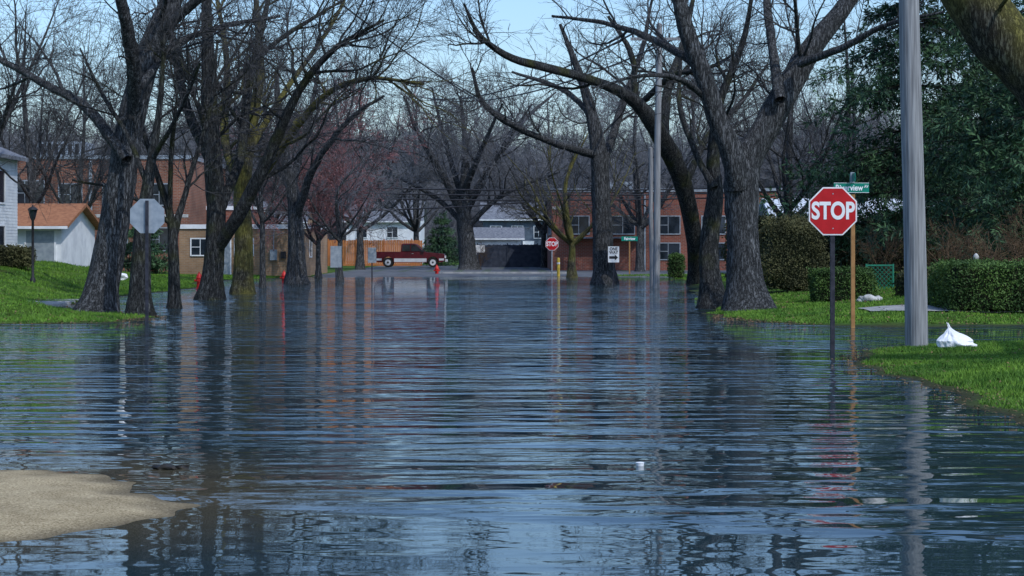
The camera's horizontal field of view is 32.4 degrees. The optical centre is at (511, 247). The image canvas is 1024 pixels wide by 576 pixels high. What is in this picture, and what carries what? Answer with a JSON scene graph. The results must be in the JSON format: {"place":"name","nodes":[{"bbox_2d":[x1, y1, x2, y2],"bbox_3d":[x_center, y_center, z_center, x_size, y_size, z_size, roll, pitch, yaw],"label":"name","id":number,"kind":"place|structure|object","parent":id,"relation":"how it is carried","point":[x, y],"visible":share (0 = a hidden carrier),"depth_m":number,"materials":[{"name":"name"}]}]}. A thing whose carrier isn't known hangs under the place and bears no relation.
{"place":"outdoors","nodes":[
{"label":"outdoors","id":0,"kind":"place"},
{"bbox_2d":[0,470,200,542],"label":"sand","id":1,"kind":"structure","parent":0,"point":[38,504],"depth_m":11.45,"materials":[{"name":"sand"}]},
{"bbox_2d":[0,275,1023,575],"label":"water","id":2,"kind":"structure","parent":0,"point":[428,427],"depth_m":15.64,"materials":[{"name":"liquid"}]},
{"bbox_2d":[151,464,189,469],"bbox_3d":[-2.624,1.694,13.500,0.289,0.073,0.181,0,0,0],"label":"floating debris","id":3,"kind":"object","parent":2,"relation":"on","point":[167,467],"visible":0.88,"depth_m":13.46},
{"bbox_2d":[0,285,1023,423],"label":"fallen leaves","id":4,"kind":"object","parent":2,"relation":"on","point":[718,316],"visible":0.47,"depth_m":38.98,"materials":[{"name":"brown plant"}]},
{"bbox_2d":[0,249,1023,424],"bbox_3d":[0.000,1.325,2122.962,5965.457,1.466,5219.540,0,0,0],"label":"ground","id":5,"kind":"structure","parent":0,"point":[973,400],"depth_m":40.01,"materials":[{"name":"green plant"}]},
{"bbox_2d":[0,157,16,239],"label":"walls","id":6,"kind":"structure","parent":5,"relation":"on","point":[10,205],"depth_m":68.08,"materials":[{"name":"white paint"}]},
{"bbox_2d":[0,169,5,246],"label":"windows","id":7,"kind":"structure","parent":6,"relation":"attached to","point":[2,201],"depth_m":66.95,"materials":[{"name":"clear glass"}]},
{"bbox_2d":[0,157,17,246],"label":"siding","id":8,"kind":"object","parent":6,"relation":"attached to","point":[9,220],"visible":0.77,"depth_m":68.03,"materials":[{"name":"white paint"}]},
{"bbox_2d":[0,147,28,161],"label":"roof","id":9,"kind":"structure","parent":6,"relation":"on","point":[4,152],"depth_m":67.87,"materials":[{"name":"grey"}]},
{"bbox_2d":[0,243,36,268],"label":"shrub","id":10,"kind":"object","parent":5,"relation":"on","point":[14,255],"visible":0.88,"depth_m":65.49,"materials":[{"name":"green plant"}]},
{"bbox_2d":[27,205,37,282],"bbox_3d":[-16.881,-0.086,62.000,0.370,2.823,0.370,0,0,23],"label":"street lamp","id":11,"kind":"object","parent":5,"relation":"on","point":[32,213],"visible":0.92,"depth_m":61.96,"materials":[{"name":"black metal"}]},
{"bbox_2d":[36,299,78,306],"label":"kerb stones","id":12,"kind":"object","parent":5,"relation":"on","point":[58,303],"visible":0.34,"depth_m":50.65,"materials":[{"name":"concrete"}]},
{"bbox_2d":[17,203,98,266],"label":"garage","id":13,"kind":"structure","parent":5,"relation":"on","point":[65,233],"depth_m":76.19,"materials":[{"name":"white paint"}]},
{"bbox_2d":[24,229,55,261],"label":"doors","id":14,"kind":"structure","parent":13,"relation":"in","point":[44,239],"depth_m":74.95,"materials":[{"name":"metal"}]},
{"bbox_2d":[0,0,150,219],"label":"bare tree","id":15,"kind":"object","parent":5,"relation":"on","point":[13,101],"visible":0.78,"depth_m":61.29,"materials":[{"name":"brown plant"}]},
{"bbox_2d":[0,0,164,202],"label":"bare tree","id":16,"kind":"object","parent":5,"relation":"on","point":[33,168],"visible":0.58,"depth_m":80.38,"materials":[{"name":"brown plant"}]},
{"bbox_2d":[7,20,181,207],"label":"bare tree","id":17,"kind":"object","parent":5,"relation":"on","point":[94,196],"visible":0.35,"depth_m":97.33,"materials":[{"name":"brown plant"}]},
{"bbox_2d":[3,0,222,315],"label":"maple tree","id":18,"kind":"object","parent":5,"relation":"on","point":[135,302],"visible":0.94,"depth_m":43.42,"materials":[{"name":"brown plant"}]},
{"bbox_2d":[17,159,225,271],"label":"walls","id":19,"kind":"structure","parent":5,"relation":"on","point":[195,207],"depth_m":112.00,"materials":[{"name":"orange brick"}]},
{"bbox_2d":[17,180,167,250],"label":"windows","id":20,"kind":"structure","parent":19,"relation":"attached to","point":[162,238],"depth_m":111.98,"materials":[{"name":"black glass"}]},
{"bbox_2d":[22,155,225,168],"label":"roof","id":21,"kind":"structure","parent":19,"relation":"on","point":[162,157],"depth_m":111.92,"materials":[{"name":"metal"}]},
{"bbox_2d":[40,142,93,154],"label":"rooftop unit","id":22,"kind":"object","parent":21,"relation":"on","point":[56,150],"visible":0.27,"depth_m":115.00,"materials":[{"name":"metal"}]},
{"bbox_2d":[89,161,187,216],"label":"string course","id":23,"kind":"object","parent":19,"relation":"attached to","point":[183,215],"visible":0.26,"depth_m":111.97,"materials":[{"name":"stone"}]},
{"bbox_2d":[123,226,167,273],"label":"spruce tree","id":24,"kind":"object","parent":5,"relation":"on","point":[160,263],"visible":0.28,"depth_m":94.64,"materials":[{"name":"green plant"}]},
{"bbox_2d":[130,199,163,321],"bbox_3d":[-8.291,0.450,39.980,0.780,3.099,0.079,0,0,0],"label":"stop sign","id":25,"kind":"object","parent":5,"relation":"on","point":[146,216],"visible":0.96,"depth_m":40.00,"materials":[{"name":"metal"}]},
{"bbox_2d":[23,0,285,308],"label":"maple tree","id":26,"kind":"object","parent":5,"relation":"on","point":[173,223],"visible":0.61,"depth_m":49.12,"materials":[{"name":"brown plant"}]},
{"bbox_2d":[0,0,333,312],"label":"elm tree","id":27,"kind":"object","parent":5,"relation":"on","point":[100,292],"visible":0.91,"depth_m":45.22,"materials":[{"name":"grey plant"}]},
{"bbox_2d":[48,23,301,205],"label":"bare tree","id":28,"kind":"object","parent":5,"relation":"on","point":[176,135],"visible":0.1,"depth_m":137.12,"materials":[{"name":"brown plant"}]},
{"bbox_2d":[194,272,200,288],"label":"fire hydrant","id":29,"kind":"object","parent":5,"relation":"on","point":[198,279],"visible":0.67,"depth_m":71.91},
{"bbox_2d":[206,210,267,223],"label":"walls","id":30,"kind":"structure","parent":5,"relation":"on","point":[229,212],"depth_m":118.00,"materials":[{"name":"red brick"}]},
{"bbox_2d":[179,229,326,275],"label":"walls","id":31,"kind":"structure","parent":5,"relation":"on","point":[188,263],"depth_m":100.50,"materials":[{"name":"beige brick"}]},
{"bbox_2d":[223,240,230,273],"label":"doors","id":32,"kind":"structure","parent":31,"relation":"attached to","point":[227,261],"depth_m":100.46,"materials":[{"name":"metal"}]},
{"bbox_2d":[180,224,321,229],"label":"roof","id":33,"kind":"structure","parent":31,"relation":"on","point":[203,226],"depth_m":100.42,"materials":[{"name":"white paint"}]},
{"bbox_2d":[190,238,311,257],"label":"windows","id":34,"kind":"structure","parent":31,"relation":"attached to","point":[197,246],"depth_m":100.48,"materials":[{"name":"white glass"}]},
{"bbox_2d":[270,229,285,259],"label":"meter box","id":35,"kind":"object","parent":31,"relation":"attached to","point":[273,255],"visible":0.9,"depth_m":100.32,"materials":[{"name":"metal"}]},
{"bbox_2d":[155,44,379,223],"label":"bare tree","id":36,"kind":"object","parent":5,"relation":"on","point":[254,203],"visible":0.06,"depth_m":124.45,"materials":[{"name":"grey plant"}]},
{"bbox_2d":[88,0,479,299],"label":"elm tree","id":37,"kind":"object","parent":5,"relation":"on","point":[220,231],"visible":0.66,"depth_m":56.62,"materials":[{"name":"brown plant"}]},
{"bbox_2d":[219,45,373,287],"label":"birch tree","id":38,"kind":"object","parent":5,"relation":"on","point":[261,227],"visible":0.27,"depth_m":73.90,"materials":[{"name":"brown plant"}]},
{"bbox_2d":[194,0,433,283],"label":"elm tree","id":39,"kind":"object","parent":5,"relation":"on","point":[296,271],"visible":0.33,"depth_m":80.48,"materials":[{"name":"brown plant"}]},
{"bbox_2d":[228,131,410,280],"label":"bare tree","id":40,"kind":"object","parent":5,"relation":"on","point":[340,235],"visible":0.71,"depth_m":89.85,"materials":[{"name":"brown plant"}]},
{"bbox_2d":[200,58,440,277],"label":"red maple tree","id":41,"kind":"object","parent":5,"relation":"on","point":[318,233],"visible":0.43,"depth_m":96.06,"materials":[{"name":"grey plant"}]},
{"bbox_2d":[330,246,341,283],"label":"road sign","id":42,"kind":"object","parent":5,"relation":"on","point":[335,257],"visible":0.96,"depth_m":81.99,"materials":[{"name":"metal"}]},
{"bbox_2d":[185,0,516,293],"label":"elm tree","id":43,"kind":"object","parent":5,"relation":"on","point":[242,278],"visible":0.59,"depth_m":61.59,"materials":[{"name":"brown plant"}]},
{"bbox_2d":[253,37,486,269],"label":"bare tree","id":44,"kind":"object","parent":5,"relation":"on","point":[360,263],"visible":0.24,"depth_m":127.77,"materials":[{"name":"grey plant"}]},
{"bbox_2d":[368,248,375,279],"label":"road sign","id":45,"kind":"object","parent":5,"relation":"on","point":[371,255],"visible":0.96,"depth_m":92.00,"materials":[{"name":"metal"}]},
{"bbox_2d":[327,239,423,265],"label":"wooden fence","id":46,"kind":"object","parent":5,"relation":"on","point":[350,252],"visible":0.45,"depth_m":152.00,"materials":[{"name":"brown wood"}]},
{"bbox_2d":[346,220,423,263],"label":"walls","id":47,"kind":"structure","parent":5,"relation":"on","point":[407,233],"depth_m":172.00,"materials":[{"name":"white paint"}]},
{"bbox_2d":[356,226,397,237],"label":"windows","id":48,"kind":"structure","parent":47,"relation":"attached to","point":[389,233],"depth_m":171.98,"materials":[{"name":"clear glass"}]},
{"bbox_2d":[342,200,427,222],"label":"roof","id":49,"kind":"structure","parent":47,"relation":"on","point":[401,218],"depth_m":173.07,"materials":[{"name":"grey"}]},
{"bbox_2d":[313,47,507,239],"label":"bare tree","id":50,"kind":"object","parent":5,"relation":"on","point":[414,223],"visible":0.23,"depth_m":154.66,"materials":[{"name":"grey plant"}]},
{"bbox_2d":[422,211,458,265],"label":"spruce tree","id":51,"kind":"object","parent":5,"relation":"on","point":[447,249],"visible":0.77,"depth_m":153.61,"materials":[{"name":"green plant"}]},
{"bbox_2d":[364,51,586,269],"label":"oak tree","id":52,"kind":"object","parent":5,"relation":"on","point":[466,222],"visible":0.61,"depth_m":127.01,"materials":[{"name":"grey plant"}]},
{"bbox_2d":[473,227,524,244],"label":"white garage","id":53,"kind":"structure","parent":5,"relation":"on","point":[501,235],"depth_m":160.42,"materials":[{"name":"paint"}]},
{"bbox_2d":[480,242,512,244],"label":"doors","id":54,"kind":"structure","parent":53,"relation":"in","point":[491,243],"depth_m":159.96,"materials":[{"name":"white paint"}]},
{"bbox_2d":[439,272,566,273],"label":"kerb","id":55,"kind":"structure","parent":5,"relation":"on","point":[501,272],"depth_m":109.00,"materials":[{"name":"concrete"}]},
{"bbox_2d":[477,243,540,266],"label":"black fence","id":56,"kind":"object","parent":5,"relation":"on","point":[519,255],"visible":0.86,"depth_m":141.00,"materials":[{"name":"wood"}]},
{"bbox_2d":[0,90,1023,262],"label":"distant trees","id":57,"kind":"object","parent":5,"relation":"on","point":[478,223],"visible":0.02,"depth_m":207.58,"materials":[{"name":"plant"}]},
{"bbox_2d":[483,221,546,244],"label":"walls","id":58,"kind":"structure","parent":5,"relation":"on","point":[529,234],"depth_m":182.00,"materials":[{"name":"grey wood"}]},
{"bbox_2d":[480,202,544,221],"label":"roof","id":59,"kind":"structure","parent":58,"relation":"on","point":[489,214],"depth_m":182.95,"materials":[{"name":"grey"}]},
{"bbox_2d":[490,226,540,238],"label":"windows","id":60,"kind":"structure","parent":58,"relation":"attached to","point":[536,233],"depth_m":181.98,"materials":[{"name":"clear glass"}]},
{"bbox_2d":[523,241,533,244],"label":"doors","id":61,"kind":"structure","parent":58,"relation":"attached to","point":[528,242],"depth_m":181.96,"materials":[{"name":"white paint"}]},
{"bbox_2d":[313,265,725,277],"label":"parking lot","id":62,"kind":"structure","parent":5,"relation":"on","point":[412,271],"depth_m":113.70,"materials":[{"name":"asphalt"}]},
{"bbox_2d":[376,243,447,266],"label":"pickup truck","id":63,"kind":"object","parent":62,"relation":"on","point":[411,252],"visible":0.94,"depth_m":141.05,"materials":[{"name":"red paint"}]},
{"bbox_2d":[475,240,493,265],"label":"bare shrub","id":64,"kind":"object","parent":62,"relation":"on","point":[482,254],"visible":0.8,"depth_m":131.93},
{"bbox_2d":[446,56,654,267],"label":"bare tree","id":65,"kind":"object","parent":5,"relation":"on","point":[543,233],"visible":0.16,"depth_m":139.77,"materials":[{"name":"grey plant"}]},
{"bbox_2d":[546,238,557,275],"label":"stop sign","id":66,"kind":"object","parent":5,"relation":"on","point":[551,244],"visible":0.98,"depth_m":104.99,"materials":[{"name":"metal"}]},
{"bbox_2d":[557,258,559,275],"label":"bollard","id":67,"kind":"object","parent":5,"relation":"on","point":[558,266],"visible":0.84,"depth_m":103.93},
{"bbox_2d":[418,0,743,283],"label":"elm tree","id":68,"kind":"object","parent":5,"relation":"on","point":[598,152],"visible":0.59,"depth_m":80.69,"materials":[{"name":"grey plant"}]},
{"bbox_2d":[494,92,671,277],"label":"bare tree","id":69,"kind":"object","parent":5,"relation":"on","point":[570,240],"visible":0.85,"depth_m":97.70,"materials":[{"name":"brown plant"}]},
{"bbox_2d":[608,246,618,284],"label":"one way sign","id":70,"kind":"object","parent":5,"relation":"on","point":[613,254],"visible":1,"depth_m":79.49,"materials":[{"name":"white metal"}]},
{"bbox_2d":[406,0,841,284],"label":"elm tree","id":71,"kind":"object","parent":5,"relation":"on","point":[673,159],"visible":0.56,"depth_m":77.28,"materials":[{"name":"brown plant"}]},
{"bbox_2d":[621,236,637,273],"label":"street name sign","id":72,"kind":"object","parent":5,"relation":"on","point":[629,238],"visible":1,"depth_m":107.98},
{"bbox_2d":[515,44,747,271],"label":"bare tree","id":73,"kind":"object","parent":5,"relation":"on","point":[642,223],"visible":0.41,"depth_m":117.24,"materials":[{"name":"brown plant"}]},
{"bbox_2d":[648,147,652,286],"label":"utility pole","id":74,"kind":"object","parent":5,"relation":"on","point":[650,149],"visible":0.86,"depth_m":75.91,"materials":[{"name":"grey wood"}]},
{"bbox_2d":[630,23,680,287],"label":"utility pole","id":75,"kind":"object","parent":5,"relation":"on","point":[656,237],"visible":0.84,"depth_m":72.88,"materials":[{"name":"grey wood"}]},
{"bbox_2d":[547,192,777,269],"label":"walls","id":76,"kind":"structure","parent":5,"relation":"on","point":[584,253],"depth_m":124.00,"materials":[{"name":"red brick"}]},
{"bbox_2d":[552,182,645,269],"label":"trim","id":77,"kind":"structure","parent":76,"relation":"attached to","point":[626,183],"depth_m":123.88,"materials":[{"name":"metal"}]},
{"bbox_2d":[548,216,725,259],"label":"windows","id":78,"kind":"structure","parent":76,"relation":"attached to","point":[670,225],"depth_m":123.98,"materials":[{"name":"grey glass"}]},
{"bbox_2d":[547,188,781,194],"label":"roof","id":79,"kind":"structure","parent":76,"relation":"on","point":[702,190],"depth_m":123.92,"materials":[{"name":"metal"}]},
{"bbox_2d":[667,252,685,278],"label":"shrub","id":80,"kind":"object","parent":5,"relation":"on","point":[676,266],"visible":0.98,"depth_m":94.67,"materials":[{"name":"green plant"}]},
{"bbox_2d":[595,36,807,187],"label":"bare tree","id":81,"kind":"object","parent":5,"relation":"on","point":[696,173],"visible":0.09,"depth_m":134.17,"materials":[{"name":"grey plant"}]},
{"bbox_2d":[638,0,800,308],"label":"elm tree","id":82,"kind":"object","parent":5,"relation":"on","point":[711,292],"visible":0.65,"depth_m":49.24,"materials":[{"name":"brown plant"}]},
{"bbox_2d":[538,0,967,310],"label":"elm tree","id":83,"kind":"object","parent":5,"relation":"on","point":[742,160],"visible":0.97,"depth_m":45.79,"materials":[{"name":"grey plant"}]},
{"bbox_2d":[758,210,837,292],"bbox_3d":[9.586,0.244,60.014,2.762,3.057,2.727,0,0,0],"label":"tall hedge","id":84,"kind":"object","parent":5,"relation":"on","point":[793,247],"visible":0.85,"depth_m":59.15,"materials":[{"name":"green plant"}]},
{"bbox_2d":[665,0,968,216],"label":"bare tree","id":85,"kind":"object","parent":5,"relation":"on","point":[788,143],"visible":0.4,"depth_m":74.68,"materials":[{"name":"brown plant"}]},
{"bbox_2d":[675,0,973,182],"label":"bare tree","id":86,"kind":"object","parent":5,"relation":"on","point":[805,105],"visible":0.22,"depth_m":110.03,"materials":[{"name":"grey plant"}]},
{"bbox_2d":[809,187,856,353],"bbox_3d":[5.087,0.523,27.931,0.765,2.953,0.079,0,0,0],"label":"stop sign","id":87,"kind":"object","parent":5,"relation":"on","point":[832,212],"visible":0.98,"depth_m":27.90,"materials":[{"name":"metal"}]},
{"bbox_2d":[805,265,880,301],"bbox_3d":[9.204,1.028,49.014,1.960,1.162,1.538,0,0,0],"label":"box hedge","id":88,"kind":"object","parent":5,"relation":"on","point":[819,284],"visible":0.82,"depth_m":48.47,"materials":[{"name":"green plant"}]},
{"bbox_2d":[834,172,868,327],"bbox_3d":[7.135,0.213,36.993,0.575,3.574,0.487,0,0,-40],"label":"street name sign","id":89,"kind":"object","parent":5,"relation":"on","point":[852,186],"visible":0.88,"depth_m":36.96,"materials":[{"name":"metal"}]},
{"bbox_2d":[863,294,876,301],"bbox_3d":[9.559,1.403,46.983,0.451,0.306,0.392,0,0,0],"label":"rock","id":90,"kind":"object","parent":5,"relation":"on","point":[869,297],"visible":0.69,"depth_m":46.81,"materials":[{"name":"stone"}]},
{"bbox_2d":[719,207,1021,277],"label":"tall hedge","id":91,"kind":"object","parent":5,"relation":"on","point":[840,256],"visible":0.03,"depth_m":71.11,"materials":[{"name":"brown plant"}]},
{"bbox_2d":[865,264,893,289],"bbox_3d":[11.702,1.020,56.000,0.900,0.980,0.060,0,0,0],"label":"lattice fence","id":92,"kind":"object","parent":5,"relation":"on","point":[883,265],"visible":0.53,"depth_m":55.98,"materials":[{"name":"green paint"}]},
{"bbox_2d":[842,216,927,286],"bbox_3d":[12.269,0.124,58.118,2.848,2.608,2.746,0,0,0],"label":"bare shrub","id":93,"kind":"object","parent":5,"relation":"on","point":[894,242],"visible":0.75,"depth_m":58.06,"materials":[{"name":"plant"}]},
{"bbox_2d":[759,0,1023,267],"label":"spruce tree","id":94,"kind":"object","parent":5,"relation":"on","point":[881,165],"visible":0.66,"depth_m":65.29,"materials":[{"name":"green plant"}]},
{"bbox_2d":[891,267,934,296],"bbox_3d":[11.097,0.963,48.004,1.450,1.018,1.448,0,0,0],"label":"shrub","id":95,"kind":"object","parent":5,"relation":"on","point":[899,287],"visible":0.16,"depth_m":47.92,"materials":[{"name":"green plant"}]},
{"bbox_2d":[899,0,927,345],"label":"utility pole","id":96,"kind":"object","parent":5,"relation":"on","point":[915,280],"visible":0.94,"depth_m":29.55,"materials":[{"name":"grey wood"}]},
{"bbox_2d":[857,0,1023,216],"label":"spruce tree","id":97,"kind":"object","parent":5,"relation":"on","point":[984,68],"visible":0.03,"depth_m":78.89,"materials":[{"name":"green plant"}]},
{"bbox_2d":[870,0,1023,259],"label":"spruce tree","id":98,"kind":"object","parent":5,"relation":"on","point":[999,143],"visible":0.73,"depth_m":56.29,"materials":[{"name":"green plant"}]},
{"bbox_2d":[926,206,986,266],"bbox_3d":[13.149,0.061,52.965,2.070,2.544,2.279,0,0,-18],"label":"bare shrub","id":99,"kind":"object","parent":5,"relation":"on","point":[948,248],"visible":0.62,"depth_m":53.02,"materials":[{"name":"plant"}]},
{"bbox_2d":[936,322,976,346],"bbox_3d":[7.130,1.401,28.199,0.664,0.401,0.437,0,0,0],"label":"plastic bag","id":100,"kind":"object","parent":5,"relation":"on","point":[950,336],"visible":0.88,"depth_m":28.09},
{"bbox_2d":[927,256,1023,313],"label":"box hedge","id":101,"kind":"object","parent":5,"relation":"on","point":[976,284],"visible":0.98,"depth_m":41.22,"materials":[{"name":"green plant"}]},
{"bbox_2d":[940,217,1022,261],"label":"bare shrub","id":102,"kind":"object","parent":5,"relation":"on","point":[981,245],"visible":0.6,"depth_m":51.85,"materials":[{"name":"plant"}]},
{"bbox_2d":[940,0,1023,110],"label":"elm tree","id":103,"kind":"object","parent":5,"relation":"on","point":[992,32],"visible":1,"depth_m":24.20,"materials":[{"name":"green plant"}]},
{"bbox_2d":[986,202,1023,260],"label":"bare shrub","id":104,"kind":"object","parent":5,"relation":"on","point":[1019,242],"visible":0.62,"depth_m":52.96,"materials":[{"name":"plant"}]},
{"bbox_2d":[0,0,1023,243],"label":"sky","id":105,"kind":"structure","parent":0,"point":[521,14],"materials":[{"name":"blue"}]},
{"bbox_2d":[251,0,799,210],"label":"power lines","id":106,"kind":"object","parent":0,"point":[627,36],"visible":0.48,"depth_m":111.97,"materials":[{"name":"black metal"}]},
{"bbox_2d":[861,305,1022,311],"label":"sidewalk","id":107,"kind":"structure","parent":0,"point":[898,308],"depth_m":41.78,"materials":[{"name":"concrete"}]},
{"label":"walls","id":108,"kind":"object","parent":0,"visible":0},
{"bbox_2d":[228,201,315,222],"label":"roof","id":109,"kind":"structure","parent":108,"relation":"on","point":[307,218],"depth_m":179.09,"materials":[{"name":"grey"}]},
{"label":"walls","id":110,"kind":"object","parent":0,"visible":0},
{"bbox_2d":[759,198,902,216],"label":"roof","id":111,"kind":"structure","parent":110,"relation":"on","point":[766,204],"depth_m":97.93,"materials":[{"name":"white paint"}]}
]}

